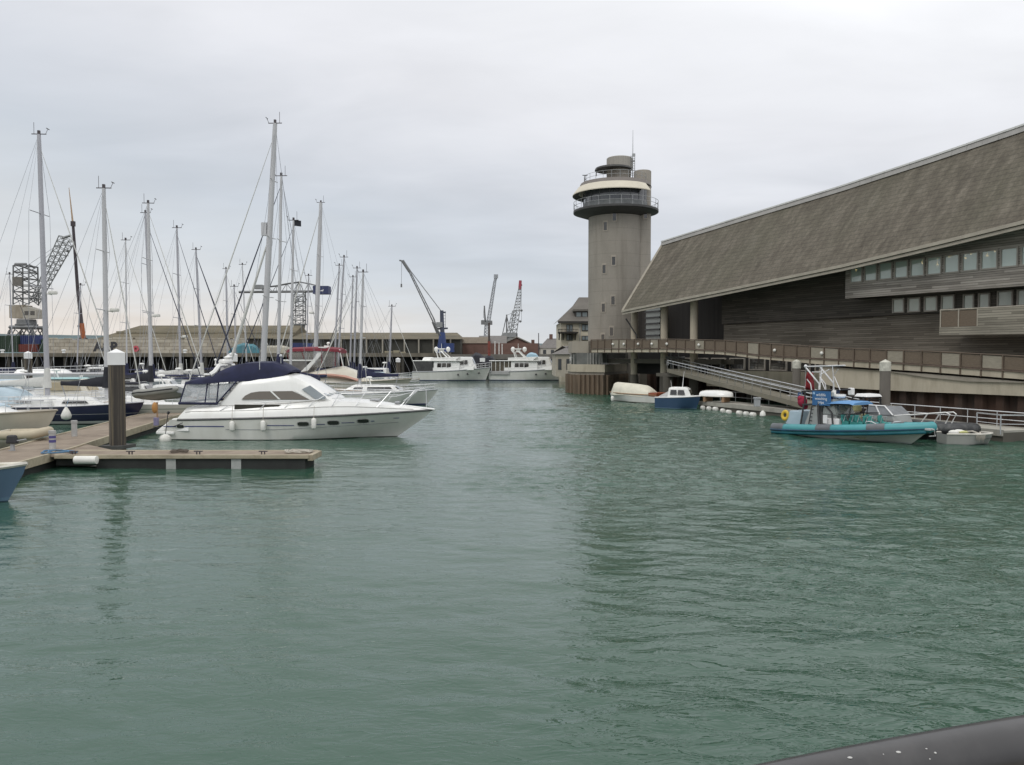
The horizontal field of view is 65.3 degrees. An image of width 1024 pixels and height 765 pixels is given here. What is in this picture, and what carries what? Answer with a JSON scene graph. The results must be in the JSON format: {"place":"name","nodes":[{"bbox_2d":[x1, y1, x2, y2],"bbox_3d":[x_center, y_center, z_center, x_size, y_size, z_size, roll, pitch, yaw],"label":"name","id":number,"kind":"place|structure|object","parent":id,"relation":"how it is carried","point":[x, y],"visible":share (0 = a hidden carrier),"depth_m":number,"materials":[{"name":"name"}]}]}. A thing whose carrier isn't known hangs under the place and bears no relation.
{"place":"outdoors","nodes":[
{"label":"outdoors","id":0,"kind":"place"},
{"bbox_2d":[18,344,39,351],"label":"shipping container","id":1,"kind":"object","parent":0,"point":[25,347],"visible":0.88,"depth_m":195.10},
{"bbox_2d":[20,335,42,343],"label":"shipping container","id":2,"kind":"object","parent":1,"relation":"on","point":[26,339],"visible":0.93,"depth_m":195.34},
{"bbox_2d":[132,386,191,400],"bbox_3d":[-20.584,0.613,46.571,3.157,0.560,2.015,-7,-11,4],"label":"inflatable dinghy","id":3,"kind":"object","parent":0,"point":[164,393],"visible":1,"depth_m":45.87,"materials":[{"name":"grey plastic"}]},
{"bbox_2d":[0,334,541,352],"bbox_3d":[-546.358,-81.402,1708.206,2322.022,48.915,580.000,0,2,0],"label":"hills","id":4,"kind":"structure","parent":0,"point":[69,336],"depth_m":1582.05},
{"bbox_2d":[481,274,497,335],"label":"level luffing crane","id":5,"kind":"object","parent":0,"point":[484,322],"visible":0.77,"depth_m":298.64,"materials":[{"name":"metal"}]},
{"bbox_2d":[451,354,551,358],"bbox_3d":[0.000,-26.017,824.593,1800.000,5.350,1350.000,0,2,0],"label":"dock ground","id":6,"kind":"structure","parent":0,"point":[501,356],"depth_m":194.45,"materials":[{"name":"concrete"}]},
{"bbox_2d":[0,336,19,351],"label":"shipping container","id":7,"kind":"object","parent":6,"relation":"on","point":[5,342],"visible":0.81,"depth_m":194.87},
{"bbox_2d":[7,235,74,335],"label":"portal crane","id":8,"kind":"object","parent":6,"relation":"on","point":[31,313],"visible":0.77,"depth_m":219.64,"materials":[{"name":"metal"}]},
{"bbox_2d":[69,190,87,338],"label":"mobile crane","id":9,"kind":"object","parent":6,"relation":"on","point":[81,326],"visible":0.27,"depth_m":224.88,"materials":[{"name":"black metal"}]},
{"bbox_2d":[49,337,244,352],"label":"stone wall","id":10,"kind":"structure","parent":6,"relation":"on","point":[168,345],"depth_m":192.81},
{"bbox_2d":[97,325,304,349],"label":"dock shed","id":11,"kind":"structure","parent":6,"relation":"on","point":[160,331],"depth_m":212.26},
{"bbox_2d":[239,281,330,328],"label":"tower crane","id":12,"kind":"object","parent":6,"relation":"on","point":[325,290],"visible":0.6,"depth_m":328.52,"materials":[{"name":"metal"}]},
{"bbox_2d":[274,333,462,353],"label":"dock shed","id":13,"kind":"structure","parent":6,"relation":"on","point":[421,342],"depth_m":206.62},
{"bbox_2d":[399,260,453,352],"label":"harbour crane","id":14,"kind":"object","parent":6,"relation":"on","point":[442,336],"visible":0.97,"depth_m":201.93,"materials":[{"name":"metal"}]},
{"bbox_2d":[461,337,537,353],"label":"brick building","id":15,"kind":"structure","parent":6,"relation":"on","point":[471,345],"depth_m":214.79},
{"bbox_2d":[501,280,522,340],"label":"dockside crane","id":16,"kind":"object","parent":6,"relation":"on","point":[510,335],"visible":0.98,"depth_m":328.21,"materials":[{"name":"metal"}]},
{"bbox_2d":[540,334,555,353],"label":"harbour house","id":17,"kind":"structure","parent":6,"relation":"on","point":[548,346],"depth_m":238.84,"materials":[{"name":"white paint"}]},
{"bbox_2d":[0,373,1023,764],"bbox_3d":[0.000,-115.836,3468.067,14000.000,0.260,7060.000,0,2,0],"label":"water","id":18,"kind":"structure","parent":0,"point":[486,571],"depth_m":14.00,"materials":[{"name":"liquid"}]},
{"bbox_2d":[0,462,27,501],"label":"day boat","id":19,"kind":"object","parent":18,"relation":"on","point":[11,473],"visible":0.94,"depth_m":22.78,"materials":[{"name":"blue plastic"}]},
{"bbox_2d":[0,271,43,372],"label":"sailing yacht","id":20,"kind":"object","parent":18,"relation":"on","point":[12,368],"visible":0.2,"depth_m":91.81,"materials":[{"name":"grey metal"}]},
{"bbox_2d":[0,379,43,395],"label":"motor boat","id":21,"kind":"object","parent":18,"relation":"on","point":[31,390],"visible":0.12,"depth_m":59.74,"materials":[{"name":"grey plastic"}]},
{"bbox_2d":[0,372,102,375],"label":"spare boom","id":22,"kind":"object","parent":21,"relation":"attached to","point":[23,374],"visible":0.59,"depth_m":59.93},
{"bbox_2d":[24,351,32,378],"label":"mooring pile","id":23,"kind":"object","parent":18,"relation":"in","point":[27,357],"visible":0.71,"depth_m":73.76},
{"bbox_2d":[0,399,57,448],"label":"cabin cruiser","id":24,"kind":"object","parent":18,"relation":"on","point":[10,418],"visible":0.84,"depth_m":35.59,"materials":[{"name":"plastic"}]},
{"bbox_2d":[0,365,101,378],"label":"yacht","id":25,"kind":"object","parent":18,"relation":"on","point":[37,370],"visible":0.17,"depth_m":84.51,"materials":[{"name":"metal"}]},
{"bbox_2d":[0,122,126,406],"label":"sailing yacht","id":26,"kind":"object","parent":18,"relation":"on","point":[43,382],"visible":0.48,"depth_m":50.70,"materials":[{"name":"white plastic"}]},
{"bbox_2d":[43,357,104,399],"bbox_3d":[-31.599,0.388,58.045,8.520,4.408,2.876,0,2,-3],"label":"motor boat","id":27,"kind":"object","parent":18,"relation":"on","point":[68,389],"visible":0.23,"depth_m":57.20,"materials":[{"name":"grey plastic"}]},
{"bbox_2d":[8,176,143,424],"bbox_3d":[-26.458,-4.682,48.781,7.637,15.784,2.654,0,2,-3],"label":"sailing yacht","id":28,"kind":"object","parent":18,"relation":"on","point":[86,409],"visible":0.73,"depth_m":48.64,"materials":[{"name":"white plastic"}]},
{"bbox_2d":[50,278,103,371],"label":"sailing yacht","id":29,"kind":"object","parent":18,"relation":"on","point":[76,363],"visible":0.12,"depth_m":87.80,"materials":[{"name":"grey metal"}]},
{"bbox_2d":[0,413,181,476],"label":"wooden pontoon","id":30,"kind":"object","parent":18,"relation":"on","point":[97,435],"visible":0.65,"depth_m":34.37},
{"bbox_2d":[0,426,53,439],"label":"inflatable dinghy","id":31,"kind":"object","parent":30,"relation":"on","point":[30,433],"visible":0.81,"depth_m":33.93,"materials":[{"name":"beige rubber"}]},
{"bbox_2d":[100,349,135,449],"bbox_3d":[-16.578,2.560,33.606,0.930,7.957,1.040,0,2,12],"label":"mooring pile","id":32,"kind":"object","parent":18,"relation":"in","point":[116,396],"visible":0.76,"depth_m":33.30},
{"bbox_2d":[77,233,168,377],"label":"sailing yacht","id":33,"kind":"object","parent":18,"relation":"on","point":[126,363],"visible":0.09,"depth_m":78.74,"materials":[{"name":"grey metal"}]},
{"bbox_2d":[77,198,205,395],"bbox_3d":[-28.884,-5.901,61.742,10.537,17.323,3.309,0,2,-6],"label":"sailing yacht","id":34,"kind":"object","parent":18,"relation":"on","point":[148,376],"visible":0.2,"depth_m":61.76,"materials":[{"name":"white plastic"}]},
{"bbox_2d":[102,382,190,401],"bbox_3d":[-26.759,0.572,57.051,7.541,4.108,2.546,0,2,-4],"label":"motor boat","id":35,"kind":"object","parent":18,"relation":"on","point":[130,387],"visible":0.06,"depth_m":56.37,"materials":[{"name":"grey plastic"}]},
{"bbox_2d":[96,208,200,387],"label":"sailing yacht","id":36,"kind":"object","parent":18,"relation":"on","point":[145,223],"visible":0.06,"depth_m":70.71,"materials":[{"name":"grey metal"}]},
{"bbox_2d":[80,382,228,414],"bbox_3d":[-23.540,1.519,51.607,9.854,2.993,2.800,0,2,-2],"label":"sailing yacht","id":37,"kind":"object","parent":18,"relation":"on","point":[170,407],"visible":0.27,"depth_m":50.56,"materials":[{"name":"plastic"}]},
{"bbox_2d":[132,220,219,378],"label":"sailing yacht","id":38,"kind":"object","parent":18,"relation":"on","point":[173,372],"visible":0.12,"depth_m":76.75,"materials":[{"name":"grey metal"}]},
{"bbox_2d":[50,444,321,468],"bbox_3d":[-12.663,2.936,31.360,10.674,0.962,4.120,0,2,0],"label":"finger pontoon","id":39,"kind":"object","parent":18,"relation":"on","point":[214,459],"visible":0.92,"depth_m":29.40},
{"bbox_2d":[73,456,98,463],"bbox_3d":[-15.501,2.820,29.065,0.845,0.292,0.300,0,2,0],"label":"fender","id":40,"kind":"object","parent":39,"relation":"hanging from","point":[85,459],"visible":1,"depth_m":28.94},
{"bbox_2d":[153,364,227,401],"bbox_3d":[-24.157,0.588,58.053,7.541,4.008,2.546,0,2,-4],"label":"motor boat","id":41,"kind":"object","parent":18,"relation":"on","point":[178,385],"visible":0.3,"depth_m":57.65,"materials":[{"name":"grey plastic"}]},
{"bbox_2d":[156,246,231,386],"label":"sailing yacht","id":42,"kind":"object","parent":18,"relation":"on","point":[196,371],"visible":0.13,"depth_m":83.76,"materials":[{"name":"grey metal"}]},
{"bbox_2d":[173,362,234,393],"bbox_3d":[-24.581,0.255,64.044,7.541,4.258,2.546,0,2,-3],"label":"motor boat","id":43,"kind":"object","parent":18,"relation":"on","point":[185,379],"visible":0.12,"depth_m":63.25,"materials":[{"name":"grey plastic"}]},
{"bbox_2d":[0,353,450,372],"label":"wharf","id":44,"kind":"structure","parent":18,"relation":"in","point":[188,358],"depth_m":186.35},
{"bbox_2d":[204,263,253,369],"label":"sailing yacht","id":45,"kind":"object","parent":18,"relation":"on","point":[227,317],"visible":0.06,"depth_m":103.71,"materials":[{"name":"grey metal"}]},
{"bbox_2d":[198,281,260,381],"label":"sailing yacht","id":46,"kind":"object","parent":18,"relation":"on","point":[235,320],"visible":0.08,"depth_m":89.77,"materials":[{"name":"grey metal"}]},
{"bbox_2d":[210,262,272,368],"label":"sailing yacht","id":47,"kind":"object","parent":18,"relation":"on","point":[246,358],"visible":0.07,"depth_m":100.71,"materials":[{"name":"grey metal"}]},
{"bbox_2d":[184,112,307,402],"bbox_3d":[-17.573,-7.349,52.813,8.637,20.836,2.720,0,2,2],"label":"sailing yacht","id":48,"kind":"object","parent":18,"relation":"on","point":[267,229],"visible":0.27,"depth_m":52.68,"materials":[{"name":"white plastic"}]},
{"bbox_2d":[207,173,320,395],"bbox_3d":[-18.671,-6.659,59.884,9.037,18.967,2.844,0,2,4],"label":"sailing yacht","id":49,"kind":"object","parent":18,"relation":"on","point":[278,330],"visible":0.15,"depth_m":59.73,"materials":[{"name":"white plastic"}]},
{"bbox_2d":[230,216,333,388],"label":"sailing yacht","id":50,"kind":"object","parent":18,"relation":"on","point":[291,319],"visible":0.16,"depth_m":68.73,"materials":[{"name":"grey metal"}]},
{"bbox_2d":[156,354,434,440],"bbox_3d":[-10.812,1.003,41.053,13.713,4.954,4.200,0,2,1],"label":"motor cruiser","id":51,"kind":"object","parent":18,"relation":"on","point":[291,399],"visible":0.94,"depth_m":39.50,"materials":[{"name":"white plastic"}]},
{"bbox_2d":[242,391,308,399],"bbox_3d":[-11.689,0.629,39.469,3.356,0.419,0.066,0,2,1],"label":"window","id":52,"kind":"structure","parent":51,"relation":"in","point":[283,395],"depth_m":39.46,"materials":[{"name":"grey glass"}]},
{"bbox_2d":[283,273,336,366],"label":"sailing yacht","id":53,"kind":"object","parent":18,"relation":"on","point":[306,331],"visible":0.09,"depth_m":97.71,"materials":[{"name":"grey metal"}]},
{"bbox_2d":[280,196,365,370],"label":"sailing yacht","id":54,"kind":"object","parent":18,"relation":"on","point":[318,273],"visible":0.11,"depth_m":86.54,"materials":[{"name":"grey metal"}]},
{"bbox_2d":[306,262,359,367],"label":"sailing yacht","id":55,"kind":"object","parent":18,"relation":"on","point":[335,338],"visible":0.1,"depth_m":95.70,"materials":[{"name":"grey metal"}]},
{"bbox_2d":[308,254,380,370],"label":"sailing yacht","id":56,"kind":"object","parent":18,"relation":"on","point":[339,333],"visible":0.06,"depth_m":87.73,"materials":[{"name":"grey metal"}]},
{"bbox_2d":[283,342,411,388],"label":"motor cruiser","id":57,"kind":"object","parent":18,"relation":"on","point":[342,375],"visible":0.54,"depth_m":78.25,"materials":[{"name":"white plastic"}]},
{"bbox_2d":[328,275,385,367],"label":"sailing yacht","id":58,"kind":"object","parent":18,"relation":"on","point":[350,359],"visible":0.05,"depth_m":99.75,"materials":[{"name":"grey metal"}]},
{"bbox_2d":[322,262,399,378],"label":"sailing yacht","id":59,"kind":"object","parent":18,"relation":"on","point":[354,355],"visible":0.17,"depth_m":91.80,"materials":[{"name":"grey metal"}]},
{"bbox_2d":[317,264,419,391],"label":"sailing yacht","id":60,"kind":"object","parent":18,"relation":"on","point":[361,373],"visible":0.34,"depth_m":69.82,"materials":[{"name":"white plastic"}]},
{"bbox_2d":[341,367,437,404],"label":"motor boat","id":61,"kind":"object","parent":18,"relation":"on","point":[418,397],"visible":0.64,"depth_m":66.25,"materials":[{"name":"grey plastic"}]},
{"bbox_2d":[369,303,419,380],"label":"sailing yacht","id":62,"kind":"object","parent":18,"relation":"on","point":[389,363],"visible":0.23,"depth_m":97.82,"materials":[{"name":"grey metal"}]},
{"bbox_2d":[412,344,490,380],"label":"trawler yacht","id":63,"kind":"object","parent":18,"relation":"on","point":[446,368],"visible":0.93,"depth_m":129.63,"materials":[{"name":"grey plastic"}]},
{"bbox_2d":[471,323,494,375],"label":"workboat","id":64,"kind":"object","parent":18,"relation":"on","point":[479,358],"visible":0.16,"depth_m":158.71,"materials":[{"name":"black metal"}]},
{"bbox_2d":[488,347,558,380],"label":"trawler yacht","id":65,"kind":"object","parent":18,"relation":"on","point":[523,368],"visible":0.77,"depth_m":130.56,"materials":[{"name":"grey plastic"}]},
{"bbox_2d":[553,297,587,381],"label":"apartment block","id":66,"kind":"structure","parent":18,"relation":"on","point":[572,321],"depth_m":124.84,"materials":[{"name":"grey stone"}]},
{"bbox_2d":[572,149,658,383],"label":"observation tower","id":67,"kind":"structure","parent":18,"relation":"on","point":[617,210],"depth_m":92.73,"materials":[{"name":"concrete"}]},
{"bbox_2d":[610,382,665,403],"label":"launch","id":68,"kind":"object","parent":18,"relation":"on","point":[630,392],"visible":0.7,"depth_m":70.44,"materials":[{"name":"white plastic"}]},
{"bbox_2d":[656,352,684,391],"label":"landing stage","id":69,"kind":"object","parent":18,"relation":"in","point":[667,381],"visible":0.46,"depth_m":73.80,"materials":[{"name":"concrete"}]},
{"bbox_2d":[654,375,700,409],"bbox_3d":[13.069,0.713,62.501,3.437,3.151,1.840,1,2,28],"label":"cabin boat","id":70,"kind":"object","parent":18,"relation":"on","point":[685,398],"visible":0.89,"depth_m":61.91,"materials":[{"name":"blue plastic"}]},
{"bbox_2d":[792,359,800,406],"bbox_3d":[20.307,2.034,57.105,0.594,7.384,0.594,0,2,0],"label":"mooring pile","id":71,"kind":"object","parent":18,"relation":"in","point":[796,371],"visible":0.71,"depth_m":56.79,"materials":[{"name":"metal"}]},
{"bbox_2d":[770,365,937,443],"bbox_3d":[17.194,1.145,39.929,2.950,4.048,8.277,-1,2,-33],"label":"tour boat","id":72,"kind":"object","parent":18,"relation":"on","point":[831,414],"visible":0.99,"depth_m":40.01,"materials":[{"name":"teal plastic"}]},
{"bbox_2d":[698,391,1023,441],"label":"floating pontoon","id":73,"kind":"object","parent":18,"relation":"on","point":[1006,433],"visible":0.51,"depth_m":45.09,"materials":[{"name":"concrete"}]},
{"bbox_2d":[699,390,733,401],"bbox_3d":[15.810,1.025,61.456,2.639,0.898,1.423,2,3,42],"label":"upturned dinghy","id":74,"kind":"object","parent":73,"relation":"on","point":[709,395],"visible":1,"depth_m":61.07,"materials":[{"name":"white plastic"}]},
{"bbox_2d":[667,360,859,412],"bbox_3d":[17.738,0.026,61.085,1.596,3.361,25.559,0,2,-12],"label":"gangway","id":75,"kind":"object","parent":73,"relation":"on","point":[770,394],"visible":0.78,"depth_m":60.66,"materials":[{"name":"metal"}]},
{"bbox_2d":[879,359,890,404],"bbox_3d":[20.563,2.447,44.111,0.594,7.456,0.594,0,2,0],"label":"mooring pile","id":76,"kind":"object","parent":18,"relation":"in","point":[885,378],"visible":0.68,"depth_m":43.80,"materials":[{"name":"metal"}]},
{"bbox_2d":[848,388,980,438],"bbox_3d":[20.324,1.693,41.516,2.640,2.643,8.277,-1,2,-24],"label":"inflatable boat","id":77,"kind":"object","parent":18,"relation":"on","point":[893,413],"visible":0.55,"depth_m":41.55,"materials":[{"name":"grey plastic"}]},
{"bbox_2d":[936,429,992,444],"bbox_3d":[21.510,2.631,37.734,2.342,0.830,1.340,0,2,4],"label":"tender","id":78,"kind":"object","parent":18,"relation":"on","point":[960,436],"visible":0.94,"depth_m":37.25,"materials":[{"name":"white plastic"}]},
{"bbox_2d":[0,0,1023,343],"label":"sky","id":79,"kind":"structure","parent":0,"point":[454,141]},
{"bbox_2d":[551,346,569,376],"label":"harbour house","id":80,"kind":"structure","parent":0,"point":[560,358],"depth_m":112.02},
{"bbox_2d":[640,374,646,384],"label":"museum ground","id":81,"kind":"structure","parent":0,"point":[643,379],"depth_m":92.99,"materials":[{"name":"concrete"}]},
{"bbox_2d":[819,366,1023,395],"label":"quay wall","id":82,"kind":"structure","parent":81,"relation":"on","point":[869,378],"depth_m":50.61,"materials":[{"name":"concrete"}]},
{"bbox_2d":[590,339,1023,378],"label":"quay walkway","id":83,"kind":"structure","parent":82,"relation":"on","point":[1001,366],"depth_m":55.94,"materials":[{"name":"concrete"}]},
{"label":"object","id":84,"kind":"structure","parent":0,"visible":0},
{"bbox_2d":[755,715,1023,764],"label":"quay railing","id":85,"kind":"object","parent":84,"relation":"on","point":[999,741],"visible":1,"depth_m":0.77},
{"label":"harbour bed","id":86,"kind":"structure","parent":0,"visible":0},
{"bbox_2d":[565,341,627,394],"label":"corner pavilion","id":87,"kind":"structure","parent":86,"relation":"on","point":[592,373],"depth_m":85.98,"materials":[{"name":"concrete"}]},
{"bbox_2d":[647,374,1023,427],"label":"sheet pile wall","id":88,"kind":"structure","parent":86,"relation":"on","point":[1008,403],"depth_m":49.82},
{"bbox_2d":[608,123,1023,399],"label":"museum building","id":89,"kind":"structure","parent":88,"relation":"on","point":[926,253],"depth_m":59.05,"materials":[{"name":"wood"}]},
{"bbox_2d":[644,307,660,352],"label":"stair window","id":90,"kind":"structure","parent":89,"relation":"in","point":[653,316],"depth_m":88.83,"materials":[{"name":"glass"}]},
{"bbox_2d":[729,358,745,369],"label":"window","id":91,"kind":"structure","parent":89,"relation":"in","point":[739,363],"depth_m":70.48,"materials":[{"name":"grey glass"}]},
{"bbox_2d":[749,358,765,369],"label":"window","id":92,"kind":"structure","parent":89,"relation":"in","point":[754,363],"depth_m":68.45,"materials":[{"name":"grey glass"}]},
{"bbox_2d":[769,360,787,370],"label":"window","id":93,"kind":"structure","parent":89,"relation":"in","point":[774,365],"depth_m":66.32,"materials":[{"name":"grey glass"}]},
{"bbox_2d":[850,267,862,282],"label":"window","id":94,"kind":"structure","parent":89,"relation":"in","point":[856,275],"depth_m":57.75,"materials":[{"name":"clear glass"}]},
{"bbox_2d":[864,263,877,281],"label":"window","id":95,"kind":"structure","parent":89,"relation":"in","point":[870,271],"depth_m":56.69,"materials":[{"name":"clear glass"}]},
{"bbox_2d":[878,261,892,280],"bbox_3d":[26.036,-7.757,55.601,0.160,1.230,1.077,-1,2,-27],"label":"window","id":96,"kind":"structure","parent":89,"relation":"in","point":[885,268],"depth_m":55.58,"materials":[{"name":"grey glass"}]},
{"bbox_2d":[892,298,904,312],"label":"window","id":97,"kind":"structure","parent":89,"relation":"in","point":[898,304],"depth_m":56.52,"materials":[{"name":"grey glass"}]},
{"bbox_2d":[894,259,908,278],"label":"window","id":98,"kind":"structure","parent":89,"relation":"in","point":[901,266],"depth_m":54.50,"materials":[{"name":"grey glass"}]},
{"bbox_2d":[907,297,920,312],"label":"window","id":99,"kind":"structure","parent":89,"relation":"in","point":[913,304],"depth_m":55.42,"materials":[{"name":"grey glass"}]},
{"bbox_2d":[910,257,924,276],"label":"window","id":100,"kind":"structure","parent":89,"relation":"in","point":[917,266],"depth_m":53.42,"materials":[{"name":"grey glass"}]},
{"bbox_2d":[924,296,937,311],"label":"window","id":101,"kind":"structure","parent":89,"relation":"in","point":[930,302],"depth_m":54.31,"materials":[{"name":"grey glass"}]},
{"bbox_2d":[926,255,941,275],"bbox_3d":[27.700,-7.655,52.355,0.160,1.223,1.077,-1,2,-27],"label":"window","id":102,"kind":"structure","parent":89,"relation":"in","point":[933,264],"depth_m":52.34,"materials":[{"name":"grey glass"}]},
{"bbox_2d":[941,295,954,309],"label":"window","id":103,"kind":"structure","parent":89,"relation":"in","point":[947,301],"depth_m":53.20,"materials":[{"name":"grey glass"}]},
{"bbox_2d":[943,253,959,273],"bbox_3d":[28.255,-7.622,51.272,0.160,1.221,1.077,-1,2,-27],"label":"window","id":104,"kind":"structure","parent":89,"relation":"in","point":[951,264],"depth_m":51.28,"materials":[{"name":"grey glass"}]},
{"bbox_2d":[962,294,974,307],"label":"window","id":105,"kind":"structure","parent":89,"relation":"in","point":[968,299],"depth_m":51.94,"materials":[{"name":"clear glass"}]},
{"bbox_2d":[961,251,978,271],"bbox_3d":[28.809,-7.588,50.190,0.160,1.219,1.077,-1,2,-27],"label":"window","id":106,"kind":"structure","parent":89,"relation":"in","point":[970,260],"depth_m":50.17,"materials":[{"name":"grey glass"}]},
{"bbox_2d":[978,293,990,307],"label":"window","id":107,"kind":"structure","parent":89,"relation":"in","point":[984,299],"depth_m":51.01,"materials":[{"name":"grey glass"}]},
{"bbox_2d":[980,249,997,269],"bbox_3d":[29.364,-7.554,49.108,0.160,1.217,1.077,-1,2,-27],"label":"window","id":108,"kind":"structure","parent":89,"relation":"in","point":[988,258],"depth_m":49.10,"materials":[{"name":"grey glass"}]},
{"bbox_2d":[996,290,1013,306],"bbox_3d":[30.797,-5.239,49.856,0.160,1.008,0.997,-1,2,-27],"label":"window","id":109,"kind":"structure","parent":89,"relation":"in","point":[1006,297],"depth_m":49.82,"materials":[{"name":"grey glass"}]},
{"bbox_2d":[1000,246,1018,267],"bbox_3d":[29.919,-7.520,48.026,0.160,1.214,1.077,-1,2,-27],"label":"window","id":110,"kind":"structure","parent":89,"relation":"in","point":[1009,256],"depth_m":48.00,"materials":[{"name":"grey glass"}]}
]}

